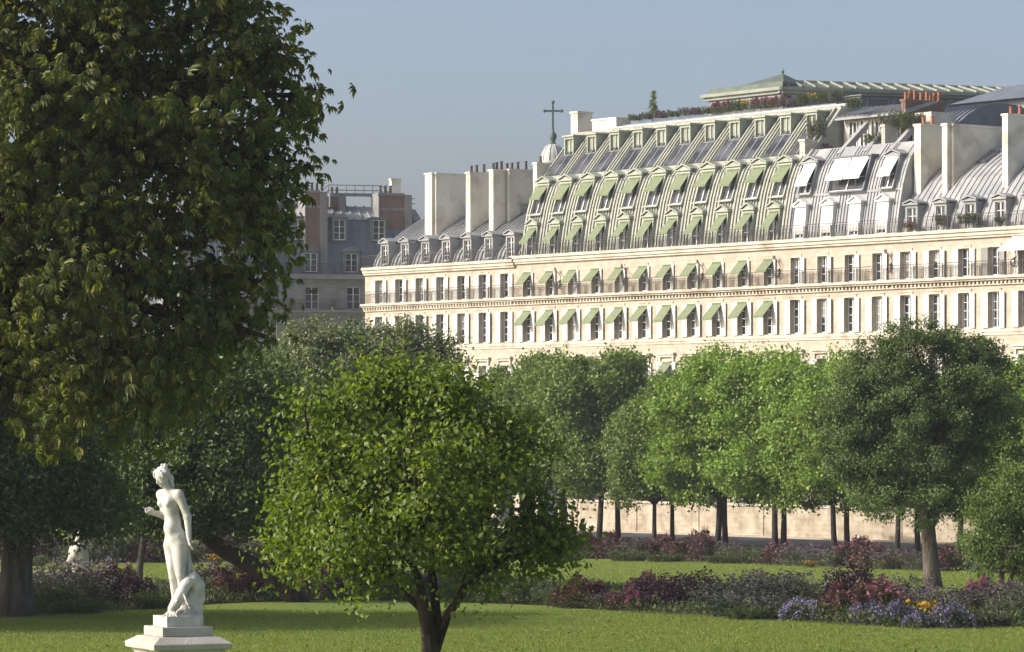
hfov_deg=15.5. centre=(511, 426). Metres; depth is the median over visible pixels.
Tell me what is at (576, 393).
plane tree
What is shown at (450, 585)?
perennial clump
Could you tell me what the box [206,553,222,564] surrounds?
yellow daisy clump
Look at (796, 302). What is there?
window
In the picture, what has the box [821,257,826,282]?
window
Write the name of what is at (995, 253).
window
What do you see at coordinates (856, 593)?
flowering bush
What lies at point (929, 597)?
perennial clump
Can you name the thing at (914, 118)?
perennial clump
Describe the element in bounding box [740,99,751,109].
yellow daisy clump
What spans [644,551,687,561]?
perennial clump
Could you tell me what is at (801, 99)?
perennial clump
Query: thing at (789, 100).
aster clump
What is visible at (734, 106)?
perennial clump
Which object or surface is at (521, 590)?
perennial clump
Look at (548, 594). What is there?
perennial clump
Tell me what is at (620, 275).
window
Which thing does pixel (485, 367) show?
window
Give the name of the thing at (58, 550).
perennial clump
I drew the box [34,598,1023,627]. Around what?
flower bed soil
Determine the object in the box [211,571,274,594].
plum bush
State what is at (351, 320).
window
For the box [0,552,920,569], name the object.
back bed soil
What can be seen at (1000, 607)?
perennial clump
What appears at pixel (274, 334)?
window
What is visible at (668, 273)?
window
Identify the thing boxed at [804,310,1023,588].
evergreen tree
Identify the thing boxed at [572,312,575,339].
window
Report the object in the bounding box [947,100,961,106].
window
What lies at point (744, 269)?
window
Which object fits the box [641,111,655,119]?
perennial clump
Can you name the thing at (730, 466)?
plane tree
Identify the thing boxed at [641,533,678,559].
wine red bush
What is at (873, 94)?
glass pavilion
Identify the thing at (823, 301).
window
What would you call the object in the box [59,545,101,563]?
perennial clump
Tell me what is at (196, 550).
perennial clump
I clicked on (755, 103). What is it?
flowering bush
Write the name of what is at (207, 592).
perennial clump
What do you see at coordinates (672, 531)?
plane tree
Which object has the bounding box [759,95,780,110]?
window
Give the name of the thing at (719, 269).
window
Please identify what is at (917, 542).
plane tree
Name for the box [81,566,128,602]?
plum bush
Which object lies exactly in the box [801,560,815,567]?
yellow daisy clump
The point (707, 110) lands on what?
perennial clump
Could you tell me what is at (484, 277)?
window
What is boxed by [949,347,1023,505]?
plane tree
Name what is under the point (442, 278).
window
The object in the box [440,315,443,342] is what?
window
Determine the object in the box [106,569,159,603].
plum bush
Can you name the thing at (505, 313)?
window
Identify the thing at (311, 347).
silvery tree
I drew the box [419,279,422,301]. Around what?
window
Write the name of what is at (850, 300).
window
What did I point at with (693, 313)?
window
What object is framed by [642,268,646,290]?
window
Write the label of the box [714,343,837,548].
plane tree
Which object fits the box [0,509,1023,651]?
ground
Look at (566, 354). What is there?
plane tree
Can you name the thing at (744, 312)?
window
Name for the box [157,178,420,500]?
shaded apartment block
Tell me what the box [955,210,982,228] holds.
potted plant
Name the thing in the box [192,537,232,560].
perennial clump
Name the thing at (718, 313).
window
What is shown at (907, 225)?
potted plant
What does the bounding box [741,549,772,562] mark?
perennial clump
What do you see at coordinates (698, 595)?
perennial clump
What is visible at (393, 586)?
perennial clump
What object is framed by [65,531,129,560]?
perennial clump
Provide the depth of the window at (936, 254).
282.11 m
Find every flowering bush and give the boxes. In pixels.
[548,571,610,608]
[624,591,647,610]
[660,534,701,559]
[710,100,722,112]
[720,98,734,111]
[749,96,762,108]
[759,95,769,108]
[769,94,780,107]
[831,580,877,617]
[848,539,891,568]
[860,574,906,607]
[965,574,995,595]
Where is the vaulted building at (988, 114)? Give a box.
[945,102,1023,126]
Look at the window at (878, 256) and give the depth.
287.18 m
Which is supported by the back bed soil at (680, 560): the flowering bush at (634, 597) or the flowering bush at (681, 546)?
the flowering bush at (681, 546)
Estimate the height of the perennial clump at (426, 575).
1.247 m
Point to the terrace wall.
(743, 520)
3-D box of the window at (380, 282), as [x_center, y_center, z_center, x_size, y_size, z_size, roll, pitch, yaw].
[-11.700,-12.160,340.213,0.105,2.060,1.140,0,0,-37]
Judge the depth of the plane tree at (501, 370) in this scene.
254.30 m
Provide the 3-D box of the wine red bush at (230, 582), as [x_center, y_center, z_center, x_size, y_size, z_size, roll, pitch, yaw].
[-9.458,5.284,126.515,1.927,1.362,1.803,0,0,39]
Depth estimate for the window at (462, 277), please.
330.38 m
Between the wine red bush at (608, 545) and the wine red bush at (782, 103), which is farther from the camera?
the wine red bush at (782, 103)
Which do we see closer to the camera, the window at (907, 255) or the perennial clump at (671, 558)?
the perennial clump at (671, 558)
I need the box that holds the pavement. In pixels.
[329,520,971,544]
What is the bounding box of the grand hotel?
[510,95,868,518]
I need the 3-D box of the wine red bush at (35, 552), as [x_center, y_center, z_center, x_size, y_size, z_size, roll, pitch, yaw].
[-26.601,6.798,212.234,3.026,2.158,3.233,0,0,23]
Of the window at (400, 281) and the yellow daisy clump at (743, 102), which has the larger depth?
the window at (400, 281)
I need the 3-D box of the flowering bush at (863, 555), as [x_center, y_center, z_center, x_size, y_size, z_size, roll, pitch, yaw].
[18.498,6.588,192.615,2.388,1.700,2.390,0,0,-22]
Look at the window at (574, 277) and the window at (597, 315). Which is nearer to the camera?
the window at (597, 315)
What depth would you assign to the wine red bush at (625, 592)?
113.65 m
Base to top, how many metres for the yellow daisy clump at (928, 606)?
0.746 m
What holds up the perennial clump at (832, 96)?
on the grand hotel
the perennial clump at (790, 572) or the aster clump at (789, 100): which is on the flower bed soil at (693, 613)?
the perennial clump at (790, 572)
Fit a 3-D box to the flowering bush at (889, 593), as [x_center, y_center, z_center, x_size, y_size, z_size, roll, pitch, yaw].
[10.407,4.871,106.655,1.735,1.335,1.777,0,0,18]
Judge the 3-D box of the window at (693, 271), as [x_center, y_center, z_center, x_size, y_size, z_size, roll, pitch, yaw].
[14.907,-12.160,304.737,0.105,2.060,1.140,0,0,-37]
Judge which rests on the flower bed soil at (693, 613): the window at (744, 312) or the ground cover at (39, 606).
the ground cover at (39, 606)
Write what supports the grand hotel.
on the ground at (319, 604)
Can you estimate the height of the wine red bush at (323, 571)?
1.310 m
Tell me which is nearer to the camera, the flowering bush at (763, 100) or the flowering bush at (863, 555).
the flowering bush at (863, 555)
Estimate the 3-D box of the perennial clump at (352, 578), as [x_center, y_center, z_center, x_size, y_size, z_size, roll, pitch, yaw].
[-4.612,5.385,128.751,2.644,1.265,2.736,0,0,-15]
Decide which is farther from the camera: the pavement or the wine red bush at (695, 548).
the pavement
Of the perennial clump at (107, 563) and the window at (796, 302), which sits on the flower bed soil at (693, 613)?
the perennial clump at (107, 563)
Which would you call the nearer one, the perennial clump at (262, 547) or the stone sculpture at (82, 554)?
the stone sculpture at (82, 554)
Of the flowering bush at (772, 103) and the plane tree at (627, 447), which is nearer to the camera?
the plane tree at (627, 447)
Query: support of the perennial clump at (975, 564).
on the ground at (319, 604)
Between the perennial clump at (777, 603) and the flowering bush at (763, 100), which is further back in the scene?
the flowering bush at (763, 100)
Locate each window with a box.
[263,286,276,308]
[263,319,276,340]
[305,287,317,308]
[305,319,317,329]
[347,287,359,308]
[347,319,359,338]
[379,281,381,301]
[399,280,402,302]
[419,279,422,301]
[440,277,443,300]
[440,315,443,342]
[461,276,465,299]
[461,314,464,343]
[482,275,486,298]
[482,313,486,342]
[482,366,486,377]
[504,274,507,297]
[504,312,507,341]
[526,274,530,296]
[526,313,530,341]
[549,274,553,295]
[549,313,552,340]
[572,273,575,294]
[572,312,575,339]
[595,271,598,293]
[595,311,598,339]
[618,270,622,292]
[618,309,622,338]
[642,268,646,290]
[642,308,646,337]
[666,268,670,289]
[666,308,670,337]
[691,266,695,288]
[691,307,695,336]
[710,101,730,115]
[716,265,720,287]
[716,306,720,335]
[735,98,755,112]
[741,263,746,286]
[741,305,746,334]
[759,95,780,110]
[767,262,772,285]
[767,303,772,334]
[786,95,806,107]
[794,258,799,283]
[794,300,799,333]
[813,100,834,104]
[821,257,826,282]
[821,299,826,332]
[840,97,861,105]
[848,255,853,281]
[848,298,853,331]
[867,97,888,106]
[876,254,881,280]
[876,297,881,330]
[894,98,900,104]
[904,252,910,278]
[904,296,910,327]
[933,251,939,277]
[933,294,939,328]
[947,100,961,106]
[962,249,968,276]
[962,293,968,328]
[992,247,998,274]
[992,292,998,327]
[1022,250,1023,273]
[1022,291,1023,326]
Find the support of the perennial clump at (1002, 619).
on the flower bed soil at (693, 613)
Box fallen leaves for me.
[0,601,948,651]
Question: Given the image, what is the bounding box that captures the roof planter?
[622,103,841,125]
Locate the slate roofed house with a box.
[949,85,1023,107]
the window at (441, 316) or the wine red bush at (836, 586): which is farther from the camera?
the window at (441, 316)
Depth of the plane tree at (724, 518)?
236.92 m
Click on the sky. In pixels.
(442, 86)
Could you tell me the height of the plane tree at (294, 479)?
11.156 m
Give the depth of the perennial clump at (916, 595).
108.19 m
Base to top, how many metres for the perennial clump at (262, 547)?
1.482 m
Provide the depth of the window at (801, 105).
315.64 m
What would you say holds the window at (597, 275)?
in the grand hotel
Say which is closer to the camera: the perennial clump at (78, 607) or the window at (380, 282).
the perennial clump at (78, 607)
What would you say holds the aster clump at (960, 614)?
on the flower bed soil at (693, 613)
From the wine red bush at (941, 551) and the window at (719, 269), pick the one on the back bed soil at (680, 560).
the wine red bush at (941, 551)
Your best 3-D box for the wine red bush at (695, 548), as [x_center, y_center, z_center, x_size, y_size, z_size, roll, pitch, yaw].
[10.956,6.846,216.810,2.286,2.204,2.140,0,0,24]
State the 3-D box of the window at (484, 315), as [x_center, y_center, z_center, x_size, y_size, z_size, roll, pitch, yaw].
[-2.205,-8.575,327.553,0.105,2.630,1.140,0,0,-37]
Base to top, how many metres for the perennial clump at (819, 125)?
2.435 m
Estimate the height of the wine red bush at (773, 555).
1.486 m
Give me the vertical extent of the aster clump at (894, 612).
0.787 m
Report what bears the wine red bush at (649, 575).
on the flower bed soil at (693, 613)
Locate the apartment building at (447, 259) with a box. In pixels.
[360,161,532,516]
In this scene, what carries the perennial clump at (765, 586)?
on the flower bed soil at (693, 613)
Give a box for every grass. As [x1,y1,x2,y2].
[0,560,1023,587]
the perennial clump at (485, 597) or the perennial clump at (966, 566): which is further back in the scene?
the perennial clump at (966, 566)
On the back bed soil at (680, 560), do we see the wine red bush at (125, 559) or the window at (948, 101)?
the wine red bush at (125, 559)
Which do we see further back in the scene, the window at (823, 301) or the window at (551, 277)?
the window at (551, 277)
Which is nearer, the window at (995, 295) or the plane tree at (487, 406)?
the plane tree at (487, 406)
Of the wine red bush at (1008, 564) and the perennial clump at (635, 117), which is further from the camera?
the perennial clump at (635, 117)
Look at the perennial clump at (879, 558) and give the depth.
189.48 m
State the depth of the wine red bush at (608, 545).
222.39 m
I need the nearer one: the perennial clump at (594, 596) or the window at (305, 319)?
the perennial clump at (594, 596)
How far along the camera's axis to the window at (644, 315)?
310.06 m
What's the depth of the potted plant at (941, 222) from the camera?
280.65 m
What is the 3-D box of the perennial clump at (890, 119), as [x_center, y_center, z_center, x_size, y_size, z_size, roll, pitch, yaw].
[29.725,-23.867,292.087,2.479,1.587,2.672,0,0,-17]
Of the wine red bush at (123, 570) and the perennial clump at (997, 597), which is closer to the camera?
the perennial clump at (997, 597)
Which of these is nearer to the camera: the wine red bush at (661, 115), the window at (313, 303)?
the wine red bush at (661, 115)
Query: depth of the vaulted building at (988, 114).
297.58 m
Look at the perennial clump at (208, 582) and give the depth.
127.35 m
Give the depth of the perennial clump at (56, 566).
126.38 m
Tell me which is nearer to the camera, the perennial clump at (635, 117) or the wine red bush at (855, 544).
the wine red bush at (855, 544)
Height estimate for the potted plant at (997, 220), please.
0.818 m
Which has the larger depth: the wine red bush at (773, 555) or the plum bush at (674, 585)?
the wine red bush at (773, 555)
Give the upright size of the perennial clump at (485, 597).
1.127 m
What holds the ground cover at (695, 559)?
on the back bed soil at (680, 560)
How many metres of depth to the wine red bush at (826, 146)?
297.99 m
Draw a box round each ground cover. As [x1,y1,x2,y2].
[0,541,990,569]
[33,572,1023,628]
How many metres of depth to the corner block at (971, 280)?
280.52 m
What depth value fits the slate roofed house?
306.52 m
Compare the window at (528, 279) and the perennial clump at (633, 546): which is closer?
the perennial clump at (633, 546)
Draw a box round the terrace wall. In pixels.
[567,494,995,542]
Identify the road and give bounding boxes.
[306,523,1010,552]
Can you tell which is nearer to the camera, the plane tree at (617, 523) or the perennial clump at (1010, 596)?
the perennial clump at (1010, 596)
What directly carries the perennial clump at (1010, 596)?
on the flower bed soil at (693, 613)
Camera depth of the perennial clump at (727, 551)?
211.87 m
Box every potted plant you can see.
[902,221,915,231]
[934,213,949,229]
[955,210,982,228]
[993,216,1004,226]
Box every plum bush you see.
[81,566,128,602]
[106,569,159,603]
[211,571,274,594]
[630,569,685,600]
[646,565,723,609]
[817,558,873,597]
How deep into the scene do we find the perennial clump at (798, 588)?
114.64 m
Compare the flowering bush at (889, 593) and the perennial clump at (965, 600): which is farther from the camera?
the flowering bush at (889, 593)
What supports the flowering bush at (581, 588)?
on the flower bed soil at (693, 613)
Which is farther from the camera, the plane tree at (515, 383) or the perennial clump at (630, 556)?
the plane tree at (515, 383)
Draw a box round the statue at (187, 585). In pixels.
[145,463,204,626]
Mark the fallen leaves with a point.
(500, 632)
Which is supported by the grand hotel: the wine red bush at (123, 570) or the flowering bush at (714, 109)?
the flowering bush at (714, 109)
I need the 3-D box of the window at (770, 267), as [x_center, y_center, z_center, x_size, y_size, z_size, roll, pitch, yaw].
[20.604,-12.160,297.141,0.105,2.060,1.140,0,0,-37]
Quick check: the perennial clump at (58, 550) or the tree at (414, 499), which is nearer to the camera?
the tree at (414, 499)
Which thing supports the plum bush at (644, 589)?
on the flower bed soil at (693, 613)
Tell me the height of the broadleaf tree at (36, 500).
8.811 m
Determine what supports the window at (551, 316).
in the grand hotel
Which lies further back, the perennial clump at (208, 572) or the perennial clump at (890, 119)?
the perennial clump at (890, 119)
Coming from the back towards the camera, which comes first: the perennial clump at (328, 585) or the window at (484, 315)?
the window at (484, 315)
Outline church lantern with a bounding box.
[541,100,562,168]
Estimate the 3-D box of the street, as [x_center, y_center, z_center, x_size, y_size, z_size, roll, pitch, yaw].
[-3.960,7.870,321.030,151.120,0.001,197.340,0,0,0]
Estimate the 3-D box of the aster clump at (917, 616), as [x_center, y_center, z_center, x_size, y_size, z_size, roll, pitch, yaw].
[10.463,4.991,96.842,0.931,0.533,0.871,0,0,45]
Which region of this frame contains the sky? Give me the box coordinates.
[2,0,1023,359]
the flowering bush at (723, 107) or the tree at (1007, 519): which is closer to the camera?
the tree at (1007, 519)
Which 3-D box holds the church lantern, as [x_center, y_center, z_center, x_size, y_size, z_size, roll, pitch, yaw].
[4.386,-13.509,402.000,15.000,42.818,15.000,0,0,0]
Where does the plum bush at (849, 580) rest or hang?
on the flower bed soil at (693, 613)
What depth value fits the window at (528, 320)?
322.73 m
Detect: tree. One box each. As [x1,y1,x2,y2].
[0,0,356,466]
[0,320,158,617]
[5,332,332,569]
[74,524,147,579]
[78,326,319,601]
[232,335,617,651]
[262,307,473,563]
[282,423,322,529]
[426,384,521,504]
[478,345,597,511]
[480,362,554,536]
[502,345,604,529]
[512,342,659,546]
[587,343,668,536]
[594,369,709,539]
[627,343,771,546]
[642,368,709,540]
[657,334,774,545]
[689,339,836,547]
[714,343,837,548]
[749,354,875,550]
[793,341,891,548]
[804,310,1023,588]
[828,377,916,553]
[892,375,1000,554]
[903,373,920,557]
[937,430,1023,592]
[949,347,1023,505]
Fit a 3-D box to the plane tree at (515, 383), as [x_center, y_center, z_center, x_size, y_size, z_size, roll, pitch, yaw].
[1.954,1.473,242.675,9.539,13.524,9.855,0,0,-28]
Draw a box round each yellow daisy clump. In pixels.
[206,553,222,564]
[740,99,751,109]
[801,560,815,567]
[807,92,816,103]
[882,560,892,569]
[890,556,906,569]
[903,599,940,621]
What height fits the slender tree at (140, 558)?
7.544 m
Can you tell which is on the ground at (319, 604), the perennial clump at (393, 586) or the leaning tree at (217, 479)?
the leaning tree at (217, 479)
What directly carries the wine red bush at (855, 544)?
on the back bed soil at (680, 560)
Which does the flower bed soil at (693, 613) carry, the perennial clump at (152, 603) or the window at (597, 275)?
the perennial clump at (152, 603)
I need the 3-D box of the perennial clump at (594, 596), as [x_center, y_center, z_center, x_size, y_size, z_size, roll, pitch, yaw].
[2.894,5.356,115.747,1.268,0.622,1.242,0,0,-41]
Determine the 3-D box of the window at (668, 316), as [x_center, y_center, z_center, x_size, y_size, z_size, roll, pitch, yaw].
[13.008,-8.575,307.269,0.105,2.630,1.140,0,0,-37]
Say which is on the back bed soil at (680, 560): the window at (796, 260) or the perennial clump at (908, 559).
the perennial clump at (908, 559)
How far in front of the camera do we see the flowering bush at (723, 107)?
313.22 m
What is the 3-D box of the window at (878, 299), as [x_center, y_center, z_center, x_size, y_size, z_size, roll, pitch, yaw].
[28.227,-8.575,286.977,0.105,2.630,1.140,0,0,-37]
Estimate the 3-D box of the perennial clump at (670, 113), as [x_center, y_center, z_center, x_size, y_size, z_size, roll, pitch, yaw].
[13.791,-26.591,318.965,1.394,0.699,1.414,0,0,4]
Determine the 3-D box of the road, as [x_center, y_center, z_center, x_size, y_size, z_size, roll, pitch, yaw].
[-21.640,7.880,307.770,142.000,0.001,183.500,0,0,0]
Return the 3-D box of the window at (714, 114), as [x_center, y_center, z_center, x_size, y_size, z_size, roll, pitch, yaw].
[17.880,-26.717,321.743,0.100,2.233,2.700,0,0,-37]
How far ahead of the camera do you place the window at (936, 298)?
282.11 m
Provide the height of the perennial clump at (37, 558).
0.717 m
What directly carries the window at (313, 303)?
in the shaded apartment block at (340, 238)
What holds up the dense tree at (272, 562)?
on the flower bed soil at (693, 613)
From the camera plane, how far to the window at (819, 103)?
316.49 m
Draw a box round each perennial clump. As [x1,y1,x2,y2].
[0,554,51,565]
[0,566,73,592]
[33,559,93,582]
[33,572,116,603]
[33,578,88,607]
[38,538,75,561]
[49,596,106,613]
[56,555,132,586]
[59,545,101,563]
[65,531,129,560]
[91,532,139,562]
[130,588,171,608]
[136,578,170,596]
[148,542,202,562]
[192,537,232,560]
[192,560,237,582]
[201,573,229,592]
[205,587,217,601]
[227,539,262,560]
[252,538,287,558]
[306,568,371,597]
[342,571,408,597]
[372,570,429,598]
[392,542,417,559]
[397,567,471,598]
[437,573,494,599]
[473,573,533,602]
[498,576,559,603]
[540,587,568,605]
[587,590,622,607]
[607,549,647,560]
[611,537,660,558]
[627,113,641,120]
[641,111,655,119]
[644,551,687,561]
[667,110,679,116]
[678,106,692,115]
[679,578,758,609]
[699,106,712,113]
[702,590,785,616]
[703,541,740,556]
[705,553,745,563]
[705,572,793,601]
[716,545,764,561]
[723,605,777,620]
[730,99,743,110]
[730,568,812,589]
[734,593,815,618]
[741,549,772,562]
[757,573,831,599]
[775,543,830,564]
[795,92,810,104]
[797,548,845,565]
[805,114,832,139]
[816,90,830,102]
[822,549,854,566]
[826,88,842,101]
[844,96,863,107]
[859,573,933,600]
[860,130,880,143]
[868,548,906,569]
[876,108,907,128]
[894,548,945,569]
[894,585,949,607]
[897,110,925,128]
[919,591,978,605]
[932,584,1009,612]
[939,549,978,571]
[946,607,990,625]
[961,550,1007,572]
[965,591,1023,606]
[971,608,1014,625]
[981,578,1023,599]
[983,594,1023,621]
[1006,589,1023,618]
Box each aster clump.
[778,596,823,620]
[786,95,800,105]
[849,599,895,623]
[870,599,917,624]
[901,610,934,628]
[925,599,979,628]
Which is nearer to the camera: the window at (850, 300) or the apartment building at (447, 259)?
the window at (850, 300)
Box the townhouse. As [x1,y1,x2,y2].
[776,90,955,505]
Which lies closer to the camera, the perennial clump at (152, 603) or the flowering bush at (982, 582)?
the perennial clump at (152, 603)
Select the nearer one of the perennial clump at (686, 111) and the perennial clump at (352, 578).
the perennial clump at (352, 578)
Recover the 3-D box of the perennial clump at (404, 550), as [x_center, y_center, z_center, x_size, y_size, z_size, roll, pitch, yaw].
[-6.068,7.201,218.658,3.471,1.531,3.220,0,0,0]
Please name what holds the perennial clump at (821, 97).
on the grand hotel
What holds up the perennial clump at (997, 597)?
on the flower bed soil at (693, 613)
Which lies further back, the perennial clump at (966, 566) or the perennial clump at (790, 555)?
the perennial clump at (790, 555)
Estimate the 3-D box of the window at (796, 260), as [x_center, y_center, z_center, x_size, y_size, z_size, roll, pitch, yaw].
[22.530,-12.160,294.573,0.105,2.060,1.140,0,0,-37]
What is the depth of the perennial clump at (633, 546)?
220.32 m
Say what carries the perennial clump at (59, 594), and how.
on the flower bed soil at (693, 613)
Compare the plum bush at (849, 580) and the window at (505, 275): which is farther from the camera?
the window at (505, 275)
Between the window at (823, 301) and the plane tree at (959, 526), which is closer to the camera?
the plane tree at (959, 526)
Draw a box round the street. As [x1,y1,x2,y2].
[309,511,566,522]
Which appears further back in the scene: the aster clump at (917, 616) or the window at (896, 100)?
the window at (896, 100)
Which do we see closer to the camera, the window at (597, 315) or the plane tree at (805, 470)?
the plane tree at (805, 470)
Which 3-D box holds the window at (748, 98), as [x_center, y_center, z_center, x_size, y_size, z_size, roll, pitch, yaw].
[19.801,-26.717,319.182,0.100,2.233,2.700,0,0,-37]
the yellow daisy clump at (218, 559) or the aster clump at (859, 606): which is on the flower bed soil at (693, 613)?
the aster clump at (859, 606)
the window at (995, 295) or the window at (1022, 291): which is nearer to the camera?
the window at (1022, 291)
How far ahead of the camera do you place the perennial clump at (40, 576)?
117.70 m
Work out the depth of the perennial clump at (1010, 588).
113.57 m
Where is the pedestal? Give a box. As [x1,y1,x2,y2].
[125,625,231,651]
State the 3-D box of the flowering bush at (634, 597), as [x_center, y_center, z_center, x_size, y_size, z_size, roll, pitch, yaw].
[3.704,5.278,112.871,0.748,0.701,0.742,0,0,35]
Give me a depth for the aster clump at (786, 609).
103.19 m
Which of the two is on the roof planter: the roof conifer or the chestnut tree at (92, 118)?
the roof conifer
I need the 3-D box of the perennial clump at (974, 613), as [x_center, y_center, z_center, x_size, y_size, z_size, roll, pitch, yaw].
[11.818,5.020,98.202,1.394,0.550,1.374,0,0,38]
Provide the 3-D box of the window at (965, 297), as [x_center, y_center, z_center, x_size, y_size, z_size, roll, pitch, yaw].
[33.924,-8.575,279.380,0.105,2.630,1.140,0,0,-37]
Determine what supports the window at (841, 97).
in the glass pavilion
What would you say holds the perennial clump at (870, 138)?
on the townhouse
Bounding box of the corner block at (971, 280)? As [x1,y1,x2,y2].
[887,106,1023,507]
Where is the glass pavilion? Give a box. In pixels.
[700,68,1003,115]
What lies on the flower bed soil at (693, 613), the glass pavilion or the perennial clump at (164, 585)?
the perennial clump at (164, 585)
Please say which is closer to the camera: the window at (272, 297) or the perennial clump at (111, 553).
the perennial clump at (111, 553)
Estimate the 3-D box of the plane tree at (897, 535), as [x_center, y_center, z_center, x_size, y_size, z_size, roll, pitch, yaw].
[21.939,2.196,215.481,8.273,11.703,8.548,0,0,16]
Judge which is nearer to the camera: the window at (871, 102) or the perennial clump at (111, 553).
the perennial clump at (111, 553)
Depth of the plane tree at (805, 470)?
218.75 m
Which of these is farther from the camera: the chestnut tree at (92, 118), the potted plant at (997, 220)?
the potted plant at (997, 220)
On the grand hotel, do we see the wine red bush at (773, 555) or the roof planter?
the roof planter
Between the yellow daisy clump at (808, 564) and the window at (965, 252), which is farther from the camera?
the window at (965, 252)
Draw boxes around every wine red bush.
[33,533,67,561]
[105,562,138,585]
[112,530,157,562]
[130,533,164,562]
[198,530,250,560]
[210,565,256,599]
[300,566,347,597]
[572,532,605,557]
[590,529,634,558]
[604,586,651,610]
[624,569,659,588]
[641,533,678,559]
[654,110,667,118]
[684,526,717,560]
[689,106,702,114]
[756,540,795,564]
[777,92,791,106]
[814,578,865,618]
[822,143,833,148]
[827,534,873,566]
[920,542,964,571]
[994,549,1023,573]
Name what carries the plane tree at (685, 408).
on the back bed soil at (680, 560)
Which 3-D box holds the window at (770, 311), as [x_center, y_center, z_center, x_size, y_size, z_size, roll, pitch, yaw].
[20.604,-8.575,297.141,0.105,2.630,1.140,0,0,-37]
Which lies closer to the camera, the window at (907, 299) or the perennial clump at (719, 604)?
the perennial clump at (719, 604)
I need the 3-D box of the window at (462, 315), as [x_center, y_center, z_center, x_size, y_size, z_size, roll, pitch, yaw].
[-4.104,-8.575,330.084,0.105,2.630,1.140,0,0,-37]
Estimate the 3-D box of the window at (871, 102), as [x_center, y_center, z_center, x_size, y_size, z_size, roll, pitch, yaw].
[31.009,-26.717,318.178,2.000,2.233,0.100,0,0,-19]
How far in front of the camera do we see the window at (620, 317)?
312.65 m
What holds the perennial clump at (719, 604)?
on the flower bed soil at (693, 613)
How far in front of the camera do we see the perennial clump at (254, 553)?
216.17 m
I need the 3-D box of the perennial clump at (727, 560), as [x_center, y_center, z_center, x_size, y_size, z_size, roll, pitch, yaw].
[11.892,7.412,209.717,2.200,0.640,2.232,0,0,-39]
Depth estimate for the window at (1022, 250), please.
274.77 m
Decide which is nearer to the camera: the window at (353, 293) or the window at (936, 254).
the window at (936, 254)
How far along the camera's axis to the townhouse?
291.14 m
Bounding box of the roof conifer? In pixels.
[647,91,659,113]
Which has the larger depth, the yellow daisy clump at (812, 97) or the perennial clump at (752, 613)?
the yellow daisy clump at (812, 97)
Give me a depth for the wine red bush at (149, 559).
211.52 m
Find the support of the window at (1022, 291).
in the corner block at (971, 280)
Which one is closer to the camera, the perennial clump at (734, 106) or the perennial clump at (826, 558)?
the perennial clump at (826, 558)
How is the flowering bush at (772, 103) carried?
on the grand hotel
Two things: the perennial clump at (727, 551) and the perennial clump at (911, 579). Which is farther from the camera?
the perennial clump at (727, 551)
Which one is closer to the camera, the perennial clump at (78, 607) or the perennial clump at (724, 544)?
the perennial clump at (78, 607)
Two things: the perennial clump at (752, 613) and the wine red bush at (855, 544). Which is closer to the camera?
the perennial clump at (752, 613)
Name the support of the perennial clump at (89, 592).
on the flower bed soil at (693, 613)
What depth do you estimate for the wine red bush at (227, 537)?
216.14 m
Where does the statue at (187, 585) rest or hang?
on the pedestal
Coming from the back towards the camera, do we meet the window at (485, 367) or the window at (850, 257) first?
the window at (485, 367)
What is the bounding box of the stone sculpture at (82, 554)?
[67,528,89,577]
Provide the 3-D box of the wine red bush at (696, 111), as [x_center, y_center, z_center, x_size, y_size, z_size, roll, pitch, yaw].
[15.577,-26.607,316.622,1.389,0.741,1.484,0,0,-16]
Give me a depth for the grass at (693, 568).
184.81 m
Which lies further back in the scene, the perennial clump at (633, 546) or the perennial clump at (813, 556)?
the perennial clump at (633, 546)

